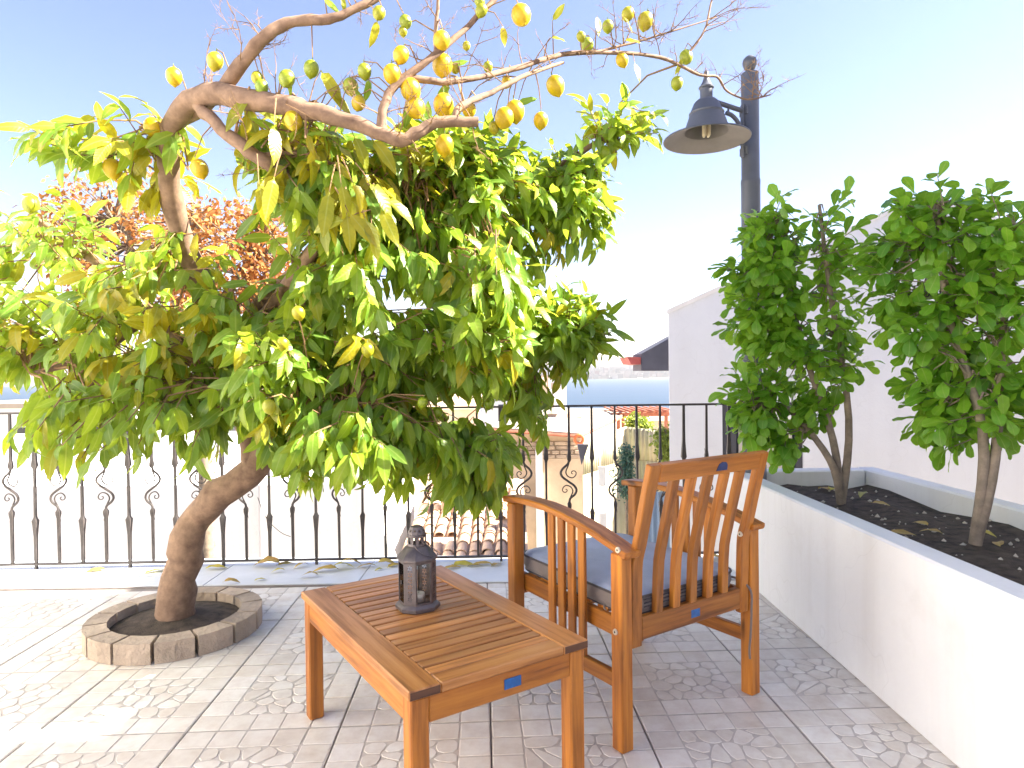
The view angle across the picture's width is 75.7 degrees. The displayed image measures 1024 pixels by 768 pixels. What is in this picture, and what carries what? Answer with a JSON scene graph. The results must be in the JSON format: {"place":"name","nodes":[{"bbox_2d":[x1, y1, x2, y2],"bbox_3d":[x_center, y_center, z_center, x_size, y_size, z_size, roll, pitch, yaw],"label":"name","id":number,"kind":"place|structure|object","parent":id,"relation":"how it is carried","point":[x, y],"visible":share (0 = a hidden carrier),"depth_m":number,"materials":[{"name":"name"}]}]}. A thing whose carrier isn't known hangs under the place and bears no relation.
{"place":"outdoors","nodes":[
{"label":"outdoors","id":0,"kind":"place"},
{"bbox_2d":[0,378,668,412],"bbox_3d":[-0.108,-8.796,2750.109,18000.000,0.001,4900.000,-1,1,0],"label":"sea","id":1,"kind":"structure","parent":0,"point":[626,391],"depth_m":1029.07,"materials":[{"name":"liquid"}]},
{"bbox_2d":[3,371,668,386],"bbox_3d":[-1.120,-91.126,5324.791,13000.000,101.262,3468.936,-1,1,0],"label":"hills","id":2,"kind":"structure","parent":0,"point":[32,383],"depth_m":3694.50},
{"bbox_2d":[363,365,668,379],"bbox_3d":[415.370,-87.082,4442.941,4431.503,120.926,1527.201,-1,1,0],"label":"city","id":3,"kind":"object","parent":2,"relation":"on","point":[613,372],"visible":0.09,"depth_m":3832.06},
{"bbox_2d":[0,580,958,767],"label":"terrace floor","id":4,"kind":"structure","parent":0,"point":[65,702],"depth_m":2.23,"materials":[{"name":"tile"}]},
{"bbox_2d":[82,587,261,665],"bbox_3d":[-1.507,1.068,2.964,0.720,0.084,0.720,-1,1,0],"label":"planting ring","id":5,"kind":"object","parent":4,"relation":"on","point":[133,632],"visible":0.83,"depth_m":2.81,"materials":[{"name":"stone"}]},
{"bbox_2d":[0,0,805,621],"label":"lemon tree","id":6,"kind":"object","parent":5,"relation":"in","point":[282,376],"visible":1,"depth_m":2.36,"materials":[{"name":"green plant"}]},
{"bbox_2d":[301,565,587,767],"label":"coffee table","id":7,"kind":"object","parent":4,"relation":"on","point":[466,644],"visible":0.92,"depth_m":1.77,"materials":[{"name":"brown wood"}]},
{"bbox_2d":[395,525,439,614],"bbox_3d":[-0.293,0.564,2.037,0.124,0.253,0.124,-1,1,-29],"label":"lantern","id":8,"kind":"object","parent":7,"relation":"on","point":[417,554],"visible":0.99,"depth_m":2.01,"materials":[{"name":"paint"}]},
{"bbox_2d":[417,591,424,602],"bbox_3d":[-0.288,0.653,2.032,0.040,0.032,0.040,-1,1,-12],"label":"tealight candle","id":9,"kind":"object","parent":8,"relation":"in","point":[420,596],"visible":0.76,"depth_m":2.02,"materials":[{"name":"wax"}]},
{"bbox_2d":[503,450,768,753],"bbox_3d":[0.440,0.661,2.361,0.672,0.868,0.712,-1,1,-34],"label":"armchair","id":10,"kind":"object","parent":4,"relation":"on","point":[627,624],"visible":0.91,"depth_m":2.14,"materials":[{"name":"brown wood"}]},
{"bbox_2d":[524,533,752,658],"bbox_3d":[0.424,0.787,2.398,0.546,0.335,0.660,-1,1,-34],"label":"seat cushion","id":11,"kind":"object","parent":10,"relation":"on","point":[598,555],"visible":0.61,"depth_m":2.28,"materials":[{"name":"grey fabric"}]},
{"bbox_2d":[723,467,1023,767],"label":"parapet planter","id":12,"kind":"object","parent":4,"relation":"on","point":[921,632],"visible":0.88,"depth_m":2.28,"materials":[{"name":"white paint"}]},
{"bbox_2d":[663,55,766,479],"bbox_3d":[1.156,-0.643,3.692,0.593,2.473,0.476,-1,1,0],"label":"lamp post","id":13,"kind":"object","parent":12,"relation":"on","point":[709,128],"visible":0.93,"depth_m":3.74,"materials":[{"name":"grey metal"}]},
{"bbox_2d":[707,176,884,504],"bbox_3d":[1.413,-0.207,3.352,0.822,1.609,0.624,-1,1,0],"label":"broadleaf shrub","id":14,"kind":"object","parent":12,"relation":"on","point":[773,254],"visible":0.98,"depth_m":3.24,"materials":[{"name":"green plant"}]},
{"bbox_2d":[871,501,889,505],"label":"fallen leaf","id":15,"kind":"object","parent":12,"relation":"on","point":[880,502],"visible":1,"depth_m":3.19,"materials":[{"name":"yellow plant"}]},
{"bbox_2d":[891,529,916,535],"bbox_3d":[1.535,0.586,2.591,0.099,0.013,0.040,0,14,23],"label":"fallen leaf","id":16,"kind":"object","parent":12,"relation":"on","point":[900,531],"visible":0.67,"depth_m":2.60,"materials":[{"name":"yellow plant"}]},
{"bbox_2d":[916,521,927,524],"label":"fallen leaf","id":17,"kind":"object","parent":12,"relation":"on","point":[923,522],"visible":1,"depth_m":2.73,"materials":[{"name":"yellow plant"}]},
{"bbox_2d":[840,160,1023,545],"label":"broadleaf shrub","id":18,"kind":"object","parent":12,"relation":"on","point":[964,391],"visible":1,"depth_m":2.56,"materials":[{"name":"green plant"}]},
{"bbox_2d":[921,529,942,533],"bbox_3d":[1.655,0.582,2.605,0.035,0.018,0.086,-8,5,-39],"label":"fallen leaf","id":19,"kind":"object","parent":12,"relation":"on","point":[936,530],"visible":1,"depth_m":2.60,"materials":[{"name":"yellow plant"}]},
{"bbox_2d":[992,541,1003,546],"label":"fallen leaf","id":20,"kind":"object","parent":12,"relation":"on","point":[998,543],"visible":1,"depth_m":2.41,"materials":[{"name":"yellow plant"}]},
{"bbox_2d":[0,0,1023,376],"label":"sky","id":21,"kind":"structure","parent":0,"point":[889,91],"materials":[{"name":"blue"}]},
{"bbox_2d":[414,413,627,518],"bbox_3d":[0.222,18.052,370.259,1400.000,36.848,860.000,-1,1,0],"label":"ground","id":22,"kind":"structure","parent":0,"point":[603,431],"depth_m":218.73,"materials":[{"name":"white"}]},
{"bbox_2d":[0,399,193,433],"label":"village house","id":23,"kind":"structure","parent":22,"relation":"on","point":[11,405],"depth_m":24.02,"materials":[{"name":"white paint"}]},
{"bbox_2d":[16,427,24,433],"bbox_3d":[-17.708,2.184,24.037,0.900,1.200,0.080,-1,1,0],"label":"window","id":24,"kind":"structure","parent":23,"relation":"in","point":[21,430],"depth_m":23.99,"materials":[{"name":"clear glass"}]},
{"bbox_2d":[12,158,301,558],"bbox_3d":[-3.421,0.987,6.735,2.869,6.806,1.685,-1,1,13],"label":"autumn tree","id":25,"kind":"object","parent":22,"relation":"on","point":[126,228],"visible":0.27,"depth_m":6.44,"materials":[{"name":"orange plant"}]},
{"bbox_2d":[0,431,413,560],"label":"white flat house","id":26,"kind":"structure","parent":22,"relation":"on","point":[163,506],"depth_m":8.02,"materials":[{"name":"paint"}]},
{"bbox_2d":[413,394,481,512],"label":"village house","id":27,"kind":"structure","parent":22,"relation":"on","point":[419,486],"depth_m":30.06,"materials":[{"name":"beige paint"}]},
{"bbox_2d":[402,479,527,555],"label":"tiled house","id":28,"kind":"structure","parent":22,"relation":"on","point":[466,537],"depth_m":10.15,"materials":[{"name":"white paint"}]},
{"bbox_2d":[481,400,506,425],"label":"village house","id":29,"kind":"structure","parent":22,"relation":"on","point":[491,416],"depth_m":48.03,"materials":[{"name":"white paint"}]},
{"bbox_2d":[549,378,566,407],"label":"white tower","id":30,"kind":"structure","parent":22,"relation":"on","point":[560,394],"depth_m":42.01,"materials":[{"name":"paint"}]},
{"bbox_2d":[492,408,629,549],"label":"plastered building","id":31,"kind":"structure","parent":22,"relation":"on","point":[557,425],"depth_m":14.03,"materials":[{"name":"beige paint"}]},
{"bbox_2d":[573,434,584,443],"bbox_3d":[1.345,1.109,13.215,0.230,0.230,0.060,-1,1,0],"label":"lifebuoy","id":32,"kind":"object","parent":31,"relation":"hanging from","point":[581,436],"visible":0.94,"depth_m":13.19,"materials":[{"name":"orange plastic"}]},
{"bbox_2d":[577,426,662,537],"bbox_3d":[2.119,3.060,10.980,2.789,4.609,1.325,-1,1,-25],"label":"corrugated fence","id":33,"kind":"object","parent":22,"relation":"on","point":[603,466],"visible":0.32,"depth_m":10.95,"materials":[{"name":"white paint"}]},
{"bbox_2d":[613,442,638,533],"bbox_3d":[1.647,2.647,9.437,0.380,3.687,0.463,-1,1,-25],"label":"young conifer","id":34,"kind":"object","parent":22,"relation":"on","point":[626,458],"visible":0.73,"depth_m":9.37,"materials":[{"name":"green plant"}]},
{"bbox_2d":[604,406,668,428],"bbox_3d":[3.818,3.779,19.829,1.854,6.105,2.442,-1,1,0],"label":"pergola","id":35,"kind":"object","parent":22,"relation":"on","point":[649,411],"visible":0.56,"depth_m":18.92,"materials":[{"name":"red wood"}]},
{"bbox_2d":[621,411,654,428],"bbox_3d":[3.455,3.045,18.033,0.931,4.629,0.984,-1,1,14],"label":"yellow green bush","id":36,"kind":"object","parent":22,"relation":"on","point":[644,422],"visible":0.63,"depth_m":17.84,"materials":[{"name":"green plant"}]},
{"bbox_2d":[641,416,668,429],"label":"village house","id":37,"kind":"structure","parent":22,"relation":"on","point":[655,419],"depth_m":60.06,"materials":[{"name":"beige paint"}]},
{"bbox_2d":[647,492,669,547],"bbox_3d":[1.849,3.156,8.172,0.330,3.696,0.277,-1,1,0],"label":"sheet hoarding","id":38,"kind":"object","parent":22,"relation":"on","point":[654,528],"visible":0.16,"depth_m":8.14,"materials":[{"name":"metal"}]},
{"bbox_2d":[648,421,669,491],"bbox_3d":[2.217,2.505,9.530,0.500,3.954,0.597,-1,1,0],"label":"green bush","id":39,"kind":"object","parent":22,"relation":"on","point":[665,444],"visible":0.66,"depth_m":9.41,"materials":[{"name":"green plant"}]},
{"bbox_2d":[667,199,1023,550],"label":"gabled house","id":40,"kind":"structure","parent":0,"point":[700,357],"depth_m":7.12,"materials":[{"name":"paint"}]},
{"bbox_2d":[620,336,668,370],"bbox_3d":[2.826,2.173,9.304,2.458,6.009,0.650,-1,1,0],"label":"roof overhang","id":41,"kind":"object","parent":40,"relation":"attached to","point":[654,357],"visible":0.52,"depth_m":8.98,"materials":[{"name":"paint"}]},
{"bbox_2d":[720,402,802,519],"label":"wall","id":42,"kind":"structure","parent":40,"relation":"in","point":[735,447],"depth_m":7.41,"materials":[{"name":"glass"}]},
{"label":"terrace","id":43,"kind":"structure","parent":0,"visible":0},
{"bbox_2d":[0,554,735,590],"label":"marble strip","id":44,"kind":"object","parent":43,"relation":"on","point":[78,577],"visible":0.41,"depth_m":3.79,"materials":[{"name":"stone"}]},
{"bbox_2d":[85,567,105,571],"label":"fallen leaf","id":45,"kind":"object","parent":44,"relation":"on","point":[97,568],"visible":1,"depth_m":3.89,"materials":[{"name":"yellow plant"}]},
{"bbox_2d":[206,564,227,568],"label":"fallen leaf","id":46,"kind":"object","parent":44,"relation":"on","point":[217,565],"visible":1,"depth_m":3.90,"materials":[{"name":"yellow plant"}]},
{"bbox_2d":[225,578,239,582],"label":"fallen leaf","id":47,"kind":"object","parent":44,"relation":"on","point":[232,579],"visible":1,"depth_m":3.62,"materials":[{"name":"plant"}]},
{"bbox_2d":[255,556,279,564],"bbox_3d":[-1.463,1.064,3.925,0.173,0.054,0.075,-1,10,0],"label":"fallen leaf","id":48,"kind":"object","parent":44,"relation":"on","point":[269,558],"visible":1,"depth_m":3.93,"materials":[{"name":"yellow plant"}]},
{"bbox_2d":[277,561,294,564],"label":"fallen leaf","id":49,"kind":"object","parent":44,"relation":"on","point":[285,562],"visible":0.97,"depth_m":3.97,"materials":[{"name":"plant"}]},
{"bbox_2d":[313,564,337,571],"bbox_3d":[-1.081,1.071,3.819,0.155,0.032,0.063,-1,6,-6],"label":"fallen leaf","id":50,"kind":"object","parent":44,"relation":"on","point":[330,566],"visible":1,"depth_m":3.83,"materials":[{"name":"yellow plant"}]},
{"bbox_2d":[341,558,361,564],"bbox_3d":[-0.965,1.064,3.943,0.133,0.042,0.058,-1,-3,-4],"label":"fallen leaf","id":51,"kind":"object","parent":44,"relation":"on","point":[351,559],"visible":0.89,"depth_m":3.95,"materials":[{"name":"plant"}]},
{"bbox_2d":[0,403,731,568],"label":"balcony railing","id":52,"kind":"object","parent":44,"relation":"on","point":[83,519],"visible":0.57,"depth_m":3.96,"materials":[{"name":"metal"}]},
{"bbox_2d":[257,497,290,536],"bbox_3d":[-1.426,0.798,3.945,0.193,0.243,0.015,-1,1,-3],"label":"cable","id":53,"kind":"object","parent":52,"relation":"attached to","point":[268,520],"visible":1,"depth_m":3.94,"materials":[{"name":"metal"}]},
{"bbox_2d":[377,558,393,562],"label":"fallen leaf","id":54,"kind":"object","parent":44,"relation":"on","point":[385,560],"visible":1,"depth_m":3.93,"materials":[{"name":"yellow plant"}]},
{"bbox_2d":[452,560,472,564],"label":"fallen leaf","id":55,"kind":"object","parent":44,"relation":"on","point":[463,562],"visible":0.97,"depth_m":3.92,"materials":[{"name":"yellow plant"}]},
{"bbox_2d":[473,561,491,563],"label":"fallen leaf","id":56,"kind":"object","parent":44,"relation":"on","point":[482,562],"visible":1,"depth_m":3.92,"materials":[{"name":"plant"}]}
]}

